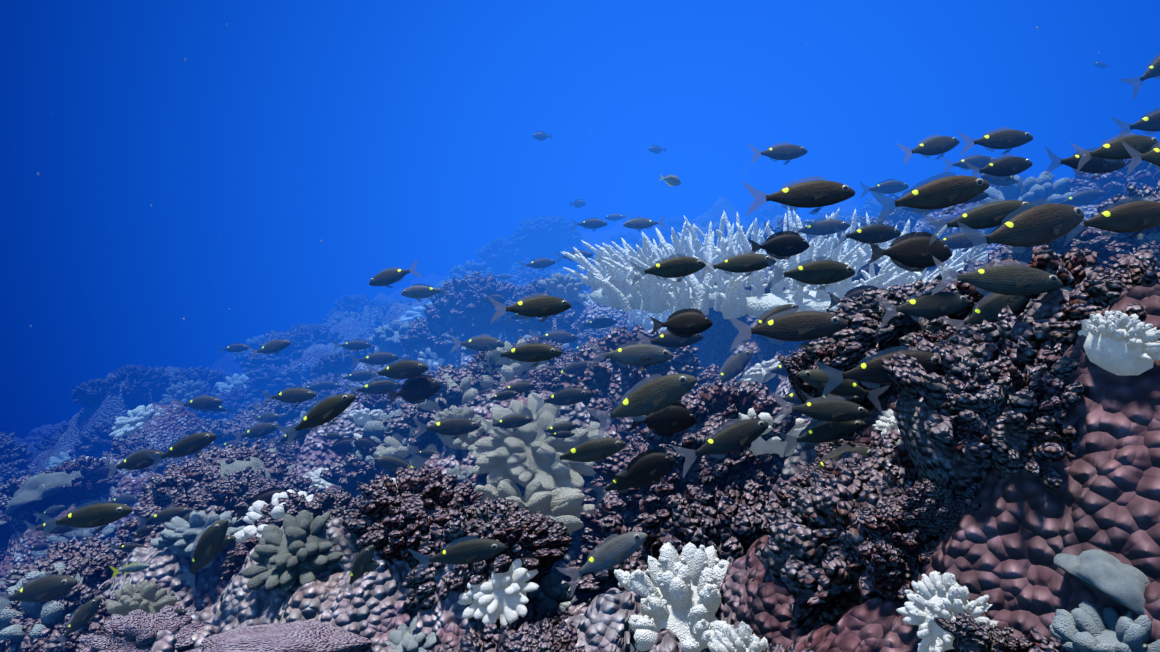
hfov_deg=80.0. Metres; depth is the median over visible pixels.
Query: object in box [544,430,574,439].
fish
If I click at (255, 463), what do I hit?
porites
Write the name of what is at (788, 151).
fish
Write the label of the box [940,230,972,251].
fish
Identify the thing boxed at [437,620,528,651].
dead colony
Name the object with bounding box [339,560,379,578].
fish
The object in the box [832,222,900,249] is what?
fish
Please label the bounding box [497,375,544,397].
dead colony
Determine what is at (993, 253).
dead colony
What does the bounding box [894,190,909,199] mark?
fish
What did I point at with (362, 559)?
fish
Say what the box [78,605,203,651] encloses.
coral
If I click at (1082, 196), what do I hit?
fish
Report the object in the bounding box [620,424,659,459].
dead colony
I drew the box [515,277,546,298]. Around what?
dead colony
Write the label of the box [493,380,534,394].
fish
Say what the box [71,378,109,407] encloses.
dead colony
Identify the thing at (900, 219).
dead colony
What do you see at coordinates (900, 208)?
fish
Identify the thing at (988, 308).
fish
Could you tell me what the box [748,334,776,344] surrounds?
fish
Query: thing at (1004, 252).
dead colony
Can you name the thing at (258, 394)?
dead colony
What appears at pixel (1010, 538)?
reef terrain
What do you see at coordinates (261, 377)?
dead colony
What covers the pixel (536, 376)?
dead colony
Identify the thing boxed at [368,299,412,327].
dead colony
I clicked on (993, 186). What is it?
dead colony
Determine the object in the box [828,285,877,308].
fish
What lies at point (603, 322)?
fish
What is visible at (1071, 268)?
coral
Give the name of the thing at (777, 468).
dead colony
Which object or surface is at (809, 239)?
dead colony
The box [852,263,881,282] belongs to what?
fish
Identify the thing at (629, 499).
dead colony
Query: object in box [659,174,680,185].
fish
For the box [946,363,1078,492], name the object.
coral
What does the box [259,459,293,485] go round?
dead colony
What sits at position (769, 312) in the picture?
fish
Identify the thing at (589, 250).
dead colony
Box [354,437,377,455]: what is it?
fish
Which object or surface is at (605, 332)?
dead colony
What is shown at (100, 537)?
dead colony
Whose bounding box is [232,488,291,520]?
fish
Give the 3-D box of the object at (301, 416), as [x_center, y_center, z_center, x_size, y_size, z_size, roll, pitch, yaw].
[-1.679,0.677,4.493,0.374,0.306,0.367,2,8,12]
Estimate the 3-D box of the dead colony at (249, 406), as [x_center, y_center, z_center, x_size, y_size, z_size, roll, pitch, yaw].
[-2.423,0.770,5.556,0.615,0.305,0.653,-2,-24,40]
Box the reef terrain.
[0,192,1159,651]
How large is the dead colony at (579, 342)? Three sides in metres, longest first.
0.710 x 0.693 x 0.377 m
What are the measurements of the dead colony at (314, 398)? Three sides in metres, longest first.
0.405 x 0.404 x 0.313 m
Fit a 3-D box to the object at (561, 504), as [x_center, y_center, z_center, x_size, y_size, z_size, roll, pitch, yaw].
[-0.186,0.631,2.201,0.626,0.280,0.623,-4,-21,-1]
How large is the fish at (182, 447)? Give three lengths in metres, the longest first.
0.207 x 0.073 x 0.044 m
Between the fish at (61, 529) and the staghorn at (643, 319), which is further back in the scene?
the staghorn at (643, 319)
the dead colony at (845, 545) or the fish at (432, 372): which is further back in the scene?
the fish at (432, 372)
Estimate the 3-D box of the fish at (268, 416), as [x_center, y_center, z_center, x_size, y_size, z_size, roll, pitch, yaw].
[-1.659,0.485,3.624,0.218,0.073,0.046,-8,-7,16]
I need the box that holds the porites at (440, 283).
[435,279,452,287]
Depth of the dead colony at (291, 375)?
7.33 m
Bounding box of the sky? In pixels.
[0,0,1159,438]
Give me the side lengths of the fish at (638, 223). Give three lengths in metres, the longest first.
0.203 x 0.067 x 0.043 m
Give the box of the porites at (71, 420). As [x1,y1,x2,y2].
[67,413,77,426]
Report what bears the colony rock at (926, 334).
on the reef terrain
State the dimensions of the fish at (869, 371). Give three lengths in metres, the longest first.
0.209 x 0.075 x 0.044 m
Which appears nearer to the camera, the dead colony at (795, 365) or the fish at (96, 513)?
the fish at (96, 513)
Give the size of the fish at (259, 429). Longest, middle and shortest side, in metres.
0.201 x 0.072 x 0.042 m
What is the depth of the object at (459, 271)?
9.42 m
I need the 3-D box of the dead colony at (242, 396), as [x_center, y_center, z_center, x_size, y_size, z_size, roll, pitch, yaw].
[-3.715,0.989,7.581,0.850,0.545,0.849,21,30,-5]
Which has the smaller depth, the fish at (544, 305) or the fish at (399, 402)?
the fish at (544, 305)
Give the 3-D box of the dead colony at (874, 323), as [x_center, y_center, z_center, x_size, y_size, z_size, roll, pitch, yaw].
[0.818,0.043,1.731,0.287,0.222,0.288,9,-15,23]
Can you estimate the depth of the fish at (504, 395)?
2.22 m
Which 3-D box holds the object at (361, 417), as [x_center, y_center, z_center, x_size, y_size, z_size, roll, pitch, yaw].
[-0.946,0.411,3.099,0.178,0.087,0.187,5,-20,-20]
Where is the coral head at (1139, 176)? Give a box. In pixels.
[1066,158,1159,206]
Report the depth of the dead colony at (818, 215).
8.94 m
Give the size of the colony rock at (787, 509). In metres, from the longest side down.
0.215 x 0.210 x 0.118 m
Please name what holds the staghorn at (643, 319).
on the reef terrain
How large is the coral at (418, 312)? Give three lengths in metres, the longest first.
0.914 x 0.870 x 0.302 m
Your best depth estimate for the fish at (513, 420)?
2.14 m
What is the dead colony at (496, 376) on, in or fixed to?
on the reef terrain
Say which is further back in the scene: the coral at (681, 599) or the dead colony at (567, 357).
the dead colony at (567, 357)
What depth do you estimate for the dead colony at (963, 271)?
2.44 m
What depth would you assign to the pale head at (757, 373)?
2.50 m
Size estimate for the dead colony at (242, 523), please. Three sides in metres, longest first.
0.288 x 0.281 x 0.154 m
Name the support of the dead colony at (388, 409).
on the reef terrain
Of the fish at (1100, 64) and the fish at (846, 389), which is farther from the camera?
the fish at (1100, 64)
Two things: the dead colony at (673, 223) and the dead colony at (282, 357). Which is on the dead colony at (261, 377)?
the dead colony at (282, 357)
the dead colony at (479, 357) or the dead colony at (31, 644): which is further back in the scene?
the dead colony at (479, 357)
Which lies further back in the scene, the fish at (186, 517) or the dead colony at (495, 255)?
the dead colony at (495, 255)
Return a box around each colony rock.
[785,507,802,518]
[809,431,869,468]
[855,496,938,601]
[863,383,897,396]
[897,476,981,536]
[905,329,955,346]
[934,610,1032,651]
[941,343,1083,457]
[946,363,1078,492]
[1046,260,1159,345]
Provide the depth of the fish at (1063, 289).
1.36 m
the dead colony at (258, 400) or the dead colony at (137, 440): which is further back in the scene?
the dead colony at (258, 400)
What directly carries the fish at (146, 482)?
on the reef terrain
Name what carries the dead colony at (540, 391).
on the reef terrain
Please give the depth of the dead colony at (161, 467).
4.11 m
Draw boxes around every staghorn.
[561,207,991,318]
[582,291,671,329]
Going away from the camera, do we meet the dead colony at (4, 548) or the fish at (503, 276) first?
the dead colony at (4, 548)
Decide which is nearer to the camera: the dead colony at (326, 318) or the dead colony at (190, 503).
the dead colony at (190, 503)
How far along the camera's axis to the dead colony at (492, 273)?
9.21 m
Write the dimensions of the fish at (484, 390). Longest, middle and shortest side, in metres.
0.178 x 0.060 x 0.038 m
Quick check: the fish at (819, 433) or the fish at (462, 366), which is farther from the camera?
the fish at (462, 366)
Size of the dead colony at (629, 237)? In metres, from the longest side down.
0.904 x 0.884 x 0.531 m
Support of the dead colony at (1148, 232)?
on the reef terrain
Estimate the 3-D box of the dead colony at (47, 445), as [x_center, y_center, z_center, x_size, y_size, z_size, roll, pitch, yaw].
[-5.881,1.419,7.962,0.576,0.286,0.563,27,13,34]
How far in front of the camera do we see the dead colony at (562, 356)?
2.86 m
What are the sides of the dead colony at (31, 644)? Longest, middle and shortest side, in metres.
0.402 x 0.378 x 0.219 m
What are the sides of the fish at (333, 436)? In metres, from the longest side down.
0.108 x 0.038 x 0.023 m
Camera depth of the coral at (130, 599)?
1.83 m
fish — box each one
[0,573,77,613]
[22,542,49,554]
[24,516,72,538]
[34,500,132,540]
[34,505,65,521]
[49,597,101,651]
[85,465,117,478]
[101,493,138,505]
[102,448,164,480]
[108,542,147,553]
[110,562,149,577]
[128,525,153,544]
[133,506,192,528]
[135,476,150,492]
[143,432,216,472]
[170,608,187,615]
[171,519,228,593]
[174,394,222,413]
[182,510,208,521]
[205,404,234,417]
[213,439,243,447]
[216,342,249,355]
[221,535,235,550]
[230,422,279,445]
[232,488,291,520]
[244,433,276,440]
[247,338,290,361]
[249,411,280,425]
[260,386,316,407]
[268,423,309,451]
[275,394,355,448]
[296,382,323,392]
[314,380,348,391]
[317,432,342,440]
[321,437,356,456]
[332,339,370,351]
[335,369,371,384]
[336,545,374,598]
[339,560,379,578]
[344,378,401,397]
[349,350,398,369]
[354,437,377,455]
[365,357,428,386]
[369,258,421,287]
[374,455,435,476]
[385,374,440,404]
[395,399,408,409]
[401,282,450,301]
[408,370,436,378]
[408,536,505,577]
[410,448,438,459]
[413,415,479,440]
[450,334,504,354]
[455,347,482,357]
[456,364,468,370]
[463,387,489,394]
[479,293,505,305]
[482,389,518,405]
[482,413,532,434]
[485,340,561,366]
[488,292,570,324]
[490,365,497,376]
[491,273,511,280]
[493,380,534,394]
[502,313,533,327]
[514,365,558,379]
[518,257,555,272]
[528,329,577,343]
[531,386,591,413]
[532,131,552,140]
[534,421,578,439]
[541,435,626,474]
[542,360,591,376]
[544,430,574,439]
[555,249,592,263]
[555,532,646,596]
[564,341,587,352]
[569,199,585,207]
[571,217,606,230]
[575,316,617,331]
[583,374,696,442]
[586,465,642,506]
[588,340,673,370]
[605,213,630,221]
[609,449,675,492]
[611,395,647,415]
[623,216,666,231]
[628,254,705,286]
[629,401,695,436]
[635,330,703,351]
[648,145,666,153]
[650,308,712,337]
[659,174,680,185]
[671,418,768,477]
[697,251,775,279]
[702,350,752,387]
[725,381,742,387]
[727,306,848,350]
[735,304,798,347]
[743,280,785,293]
[744,176,854,217]
[748,142,807,164]
[748,231,809,259]
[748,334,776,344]
[760,357,791,382]
[766,256,854,290]
[768,390,802,405]
[773,392,869,426]
[776,420,865,457]
[785,217,850,238]
[789,445,869,488]
[797,369,889,412]
[802,391,859,402]
[814,346,937,399]
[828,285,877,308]
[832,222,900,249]
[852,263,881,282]
[860,179,908,198]
[867,232,951,271]
[869,172,989,227]
[875,288,969,327]
[892,206,942,215]
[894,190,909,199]
[897,134,959,164]
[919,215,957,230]
[922,198,1028,244]
[926,262,945,271]
[928,332,957,342]
[931,256,1062,302]
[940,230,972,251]
[941,293,1026,330]
[942,154,993,172]
[956,199,1083,272]
[958,127,1032,155]
[958,191,988,207]
[965,154,1032,180]
[981,173,1025,192]
[1045,146,1125,178]
[1049,188,1105,206]
[1061,285,1076,292]
[1063,196,1159,246]
[1070,132,1158,171]
[1089,59,1107,68]
[1111,107,1159,134]
[1118,52,1159,99]
[1121,140,1159,175]
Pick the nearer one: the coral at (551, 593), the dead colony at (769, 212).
the coral at (551, 593)
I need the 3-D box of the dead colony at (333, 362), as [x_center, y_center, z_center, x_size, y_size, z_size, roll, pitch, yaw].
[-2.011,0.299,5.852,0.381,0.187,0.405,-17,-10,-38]
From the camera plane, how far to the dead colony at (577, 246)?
11.16 m
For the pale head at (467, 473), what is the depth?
2.23 m
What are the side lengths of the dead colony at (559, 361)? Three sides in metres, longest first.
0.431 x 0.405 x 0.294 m
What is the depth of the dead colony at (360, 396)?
3.30 m
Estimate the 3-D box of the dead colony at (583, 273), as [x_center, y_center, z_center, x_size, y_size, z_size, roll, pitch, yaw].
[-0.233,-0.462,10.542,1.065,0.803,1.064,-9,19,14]
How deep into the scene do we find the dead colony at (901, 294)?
1.71 m
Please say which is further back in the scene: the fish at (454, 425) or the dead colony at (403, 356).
the dead colony at (403, 356)
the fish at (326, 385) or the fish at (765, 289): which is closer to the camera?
the fish at (765, 289)
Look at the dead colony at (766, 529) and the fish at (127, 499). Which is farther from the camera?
the fish at (127, 499)
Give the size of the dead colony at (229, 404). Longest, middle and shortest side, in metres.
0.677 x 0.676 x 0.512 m
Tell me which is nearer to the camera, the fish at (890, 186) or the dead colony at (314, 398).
the fish at (890, 186)
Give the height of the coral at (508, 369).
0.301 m
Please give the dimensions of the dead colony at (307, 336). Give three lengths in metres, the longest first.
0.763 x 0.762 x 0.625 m
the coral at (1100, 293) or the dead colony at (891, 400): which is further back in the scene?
the dead colony at (891, 400)
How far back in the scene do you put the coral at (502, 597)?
1.56 m
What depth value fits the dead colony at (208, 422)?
5.00 m
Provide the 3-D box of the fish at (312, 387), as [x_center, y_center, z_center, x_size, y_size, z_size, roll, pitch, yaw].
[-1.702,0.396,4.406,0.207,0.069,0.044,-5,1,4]
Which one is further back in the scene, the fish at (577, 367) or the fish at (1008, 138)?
the fish at (577, 367)
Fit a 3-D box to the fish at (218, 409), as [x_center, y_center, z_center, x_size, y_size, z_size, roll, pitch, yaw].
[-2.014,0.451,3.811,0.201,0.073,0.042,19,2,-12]
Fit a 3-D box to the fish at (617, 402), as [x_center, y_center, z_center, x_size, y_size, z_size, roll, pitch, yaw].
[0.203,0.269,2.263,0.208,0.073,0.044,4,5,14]
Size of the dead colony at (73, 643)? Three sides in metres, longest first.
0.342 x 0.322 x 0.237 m
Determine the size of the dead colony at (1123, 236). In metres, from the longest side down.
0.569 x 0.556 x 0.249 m
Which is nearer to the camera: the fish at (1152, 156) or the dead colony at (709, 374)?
the fish at (1152, 156)
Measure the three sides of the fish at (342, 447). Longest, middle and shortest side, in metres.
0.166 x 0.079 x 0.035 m
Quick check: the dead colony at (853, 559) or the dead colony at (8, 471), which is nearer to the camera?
the dead colony at (853, 559)
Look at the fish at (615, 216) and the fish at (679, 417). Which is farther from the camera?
the fish at (615, 216)
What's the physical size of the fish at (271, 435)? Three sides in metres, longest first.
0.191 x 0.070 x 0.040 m
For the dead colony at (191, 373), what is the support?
on the reef terrain
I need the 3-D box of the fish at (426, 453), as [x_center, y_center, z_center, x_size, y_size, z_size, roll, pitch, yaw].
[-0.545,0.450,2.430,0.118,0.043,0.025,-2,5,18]
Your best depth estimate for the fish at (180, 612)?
1.69 m
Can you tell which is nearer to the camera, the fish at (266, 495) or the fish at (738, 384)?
the fish at (266, 495)
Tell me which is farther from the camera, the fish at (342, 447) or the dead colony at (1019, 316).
the fish at (342, 447)
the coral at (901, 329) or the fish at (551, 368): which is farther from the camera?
the fish at (551, 368)
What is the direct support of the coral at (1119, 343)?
on the reef terrain
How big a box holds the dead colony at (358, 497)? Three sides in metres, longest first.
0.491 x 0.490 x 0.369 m
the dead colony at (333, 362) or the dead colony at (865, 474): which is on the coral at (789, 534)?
the dead colony at (865, 474)
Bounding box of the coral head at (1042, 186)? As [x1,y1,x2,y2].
[979,171,1074,230]
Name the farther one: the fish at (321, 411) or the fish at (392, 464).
the fish at (392, 464)
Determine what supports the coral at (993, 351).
on the reef terrain
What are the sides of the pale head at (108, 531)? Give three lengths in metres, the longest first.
0.456 x 0.434 x 0.211 m
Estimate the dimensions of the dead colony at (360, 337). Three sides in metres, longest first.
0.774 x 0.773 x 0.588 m
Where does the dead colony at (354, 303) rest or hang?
on the reef terrain
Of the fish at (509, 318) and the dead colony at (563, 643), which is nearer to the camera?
the dead colony at (563, 643)
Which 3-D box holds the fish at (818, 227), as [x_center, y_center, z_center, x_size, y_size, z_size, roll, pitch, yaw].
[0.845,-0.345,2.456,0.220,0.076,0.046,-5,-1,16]
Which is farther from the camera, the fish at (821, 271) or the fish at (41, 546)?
the fish at (41, 546)
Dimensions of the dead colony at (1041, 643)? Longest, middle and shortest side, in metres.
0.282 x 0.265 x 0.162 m
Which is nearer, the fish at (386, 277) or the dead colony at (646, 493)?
the dead colony at (646, 493)
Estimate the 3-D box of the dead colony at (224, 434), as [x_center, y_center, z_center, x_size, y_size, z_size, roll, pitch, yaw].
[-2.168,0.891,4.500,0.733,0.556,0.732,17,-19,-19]
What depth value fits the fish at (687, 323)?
1.87 m
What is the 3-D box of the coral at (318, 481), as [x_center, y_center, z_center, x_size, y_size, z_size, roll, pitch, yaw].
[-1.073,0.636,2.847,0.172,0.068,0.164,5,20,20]
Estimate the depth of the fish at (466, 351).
4.11 m
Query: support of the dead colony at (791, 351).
on the reef terrain
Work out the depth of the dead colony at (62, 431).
8.50 m
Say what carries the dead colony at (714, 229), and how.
on the reef terrain
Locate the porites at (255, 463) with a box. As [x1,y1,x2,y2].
[209,456,271,478]
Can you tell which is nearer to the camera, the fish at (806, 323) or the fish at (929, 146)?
the fish at (806, 323)
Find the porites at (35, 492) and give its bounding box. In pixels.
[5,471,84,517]
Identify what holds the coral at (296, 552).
on the reef terrain
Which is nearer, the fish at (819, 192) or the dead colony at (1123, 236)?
the fish at (819, 192)
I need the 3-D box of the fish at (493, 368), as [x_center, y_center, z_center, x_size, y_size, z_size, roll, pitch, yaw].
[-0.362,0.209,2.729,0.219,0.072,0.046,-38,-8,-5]
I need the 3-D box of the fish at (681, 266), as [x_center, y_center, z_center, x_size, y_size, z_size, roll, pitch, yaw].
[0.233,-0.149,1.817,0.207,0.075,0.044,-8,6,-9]
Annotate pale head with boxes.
[26,420,67,441]
[31,524,117,563]
[109,404,161,436]
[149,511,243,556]
[447,465,484,491]
[738,359,779,382]
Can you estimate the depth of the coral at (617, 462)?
2.05 m
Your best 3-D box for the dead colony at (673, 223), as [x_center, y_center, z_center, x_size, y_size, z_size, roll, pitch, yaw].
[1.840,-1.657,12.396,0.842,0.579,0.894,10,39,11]
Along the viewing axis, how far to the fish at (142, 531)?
2.03 m
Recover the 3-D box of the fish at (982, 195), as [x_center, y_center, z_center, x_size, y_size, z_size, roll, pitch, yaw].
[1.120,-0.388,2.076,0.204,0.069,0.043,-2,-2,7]
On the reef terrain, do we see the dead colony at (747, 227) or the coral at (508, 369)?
the dead colony at (747, 227)
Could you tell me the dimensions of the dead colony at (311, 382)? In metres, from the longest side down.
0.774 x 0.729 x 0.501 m
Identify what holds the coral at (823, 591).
on the reef terrain
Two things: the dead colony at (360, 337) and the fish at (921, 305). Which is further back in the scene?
the dead colony at (360, 337)
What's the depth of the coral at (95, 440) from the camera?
6.56 m
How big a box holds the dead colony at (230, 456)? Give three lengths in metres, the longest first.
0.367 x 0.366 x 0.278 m
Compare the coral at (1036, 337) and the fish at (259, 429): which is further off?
the fish at (259, 429)
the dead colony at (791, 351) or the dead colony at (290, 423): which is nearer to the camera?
the dead colony at (791, 351)
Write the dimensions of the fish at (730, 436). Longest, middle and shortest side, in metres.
0.200 x 0.068 x 0.042 m
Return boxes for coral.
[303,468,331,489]
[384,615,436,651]
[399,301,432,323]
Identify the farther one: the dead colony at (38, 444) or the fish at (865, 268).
the dead colony at (38, 444)
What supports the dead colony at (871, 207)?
on the reef terrain
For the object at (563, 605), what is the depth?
1.85 m
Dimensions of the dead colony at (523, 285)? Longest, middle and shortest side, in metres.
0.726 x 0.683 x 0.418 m
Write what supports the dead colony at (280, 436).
on the reef terrain
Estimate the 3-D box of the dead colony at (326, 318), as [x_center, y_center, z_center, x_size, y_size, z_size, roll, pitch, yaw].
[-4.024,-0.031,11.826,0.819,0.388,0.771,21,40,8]
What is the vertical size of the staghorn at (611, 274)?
0.497 m
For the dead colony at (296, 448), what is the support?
on the dead colony
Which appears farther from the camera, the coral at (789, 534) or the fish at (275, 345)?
the fish at (275, 345)
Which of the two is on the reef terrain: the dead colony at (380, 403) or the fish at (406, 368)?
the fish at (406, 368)
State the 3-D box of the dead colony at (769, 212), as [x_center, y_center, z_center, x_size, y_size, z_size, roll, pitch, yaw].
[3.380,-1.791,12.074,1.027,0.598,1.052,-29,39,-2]
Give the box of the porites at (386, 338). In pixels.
[368,319,409,353]
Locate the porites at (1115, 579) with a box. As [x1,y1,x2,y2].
[1054,549,1149,614]
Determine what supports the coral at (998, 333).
on the reef terrain
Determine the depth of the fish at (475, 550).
1.38 m
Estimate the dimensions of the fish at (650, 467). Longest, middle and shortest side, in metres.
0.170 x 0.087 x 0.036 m
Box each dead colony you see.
[0,431,32,470]
[0,462,34,483]
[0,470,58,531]
[0,512,13,562]
[0,513,7,551]
[0,532,117,592]
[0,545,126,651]
[0,637,39,651]
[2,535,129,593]
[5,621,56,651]
[33,423,64,450]
[37,595,117,651]
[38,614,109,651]
[39,435,60,453]
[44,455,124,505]
[51,420,69,440]
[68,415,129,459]
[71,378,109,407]
[88,552,129,581]
[102,428,179,459]
[102,447,136,458]
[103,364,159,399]
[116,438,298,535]
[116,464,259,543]
[124,400,157,416]
[131,457,184,476]
[148,366,173,395]
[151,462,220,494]
[163,366,230,391]
[163,378,219,398]
[168,480,214,508]
[181,448,280,470]
[183,400,221,420]
[185,420,277,459]
[187,417,224,432]
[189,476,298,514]
[192,478,302,517]
[199,447,288,482]
[200,447,303,481]
[201,387,214,395]
[209,395,241,421]
[211,385,264,420]
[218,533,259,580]
[224,409,254,425]
[236,498,251,527]
[237,399,313,434]
[237,401,262,414]
[240,397,265,409]
[242,329,301,371]
[243,363,282,396]
[243,430,283,442]
[245,382,275,397]
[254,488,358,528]
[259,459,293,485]
[264,434,301,465]
[272,379,348,401]
[273,363,313,390]
[274,396,317,403]
[283,469,317,495]
[285,322,312,332]
[285,416,298,426]
[287,324,345,351]
[290,437,304,452]
[304,386,367,437]
[305,372,340,383]
[310,353,332,378]
[313,382,346,397]
[319,349,365,373]
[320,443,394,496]
[322,309,339,322]
[332,486,361,499]
[333,294,379,313]
[341,334,368,341]
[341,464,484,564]
[343,338,374,354]
[355,468,384,494]
[356,424,365,436]
[357,325,380,337]
[361,388,406,410]
[365,488,471,531]
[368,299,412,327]
[372,299,390,305]
[372,397,404,414]
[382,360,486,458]
[396,354,408,382]
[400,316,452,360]
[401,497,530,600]
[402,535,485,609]
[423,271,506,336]
[427,634,481,651]
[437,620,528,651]
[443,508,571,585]
[454,623,567,651]
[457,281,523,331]
[467,345,513,389]
[475,237,517,274]
[482,271,496,278]
[484,364,530,393]
[496,302,518,337]
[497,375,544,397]
[502,267,551,285]
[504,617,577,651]
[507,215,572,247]
[512,336,571,364]
[515,214,554,242]
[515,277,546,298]
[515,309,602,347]
[518,279,538,290]
[525,365,583,391]
[526,631,584,651]
[527,609,582,627]
[530,361,586,403]
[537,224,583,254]
[542,357,564,365]
[547,355,583,377]
[551,246,595,272]
[553,244,585,257]
[559,269,586,279]
[560,350,578,359]
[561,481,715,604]
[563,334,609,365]
[564,276,592,293]
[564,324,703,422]
[569,337,598,352]
[575,327,609,347]
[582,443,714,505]
[584,247,597,255]
[586,470,714,531]
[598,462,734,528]
[602,538,645,583]
[609,231,639,244]
[615,415,648,447]
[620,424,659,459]
[632,234,671,253]
[632,481,666,523]
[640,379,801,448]
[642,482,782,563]
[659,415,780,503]
[660,217,690,236]
[668,227,687,239]
[684,468,774,548]
[696,363,724,387]
[702,221,714,226]
[712,224,736,244]
[712,471,770,496]
[731,225,763,231]
[747,203,803,225]
[749,215,814,244]
[753,456,787,490]
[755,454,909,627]
[762,488,768,505]
[762,642,814,651]
[764,500,785,533]
[776,459,834,507]
[778,350,822,403]
[785,348,801,357]
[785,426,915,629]
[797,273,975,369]
[807,237,814,242]
[807,329,874,409]
[808,279,929,410]
[809,211,851,220]
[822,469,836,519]
[825,525,852,556]
[826,464,920,575]
[837,215,850,222]
[845,215,893,238]
[846,435,920,494]
[857,193,901,217]
[861,456,922,501]
[867,297,919,333]
[875,288,925,344]
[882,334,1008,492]
[885,206,928,238]
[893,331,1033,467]
[898,186,910,193]
[913,225,960,256]
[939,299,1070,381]
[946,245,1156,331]
[956,259,986,273]
[964,247,999,272]
[971,243,1138,271]
[989,181,1023,190]
[994,312,1023,322]
[996,625,1065,651]
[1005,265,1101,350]
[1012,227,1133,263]
[1024,315,1054,348]
[1089,179,1159,228]
[1097,242,1159,269]
[1110,194,1159,243]
[1143,228,1159,251]

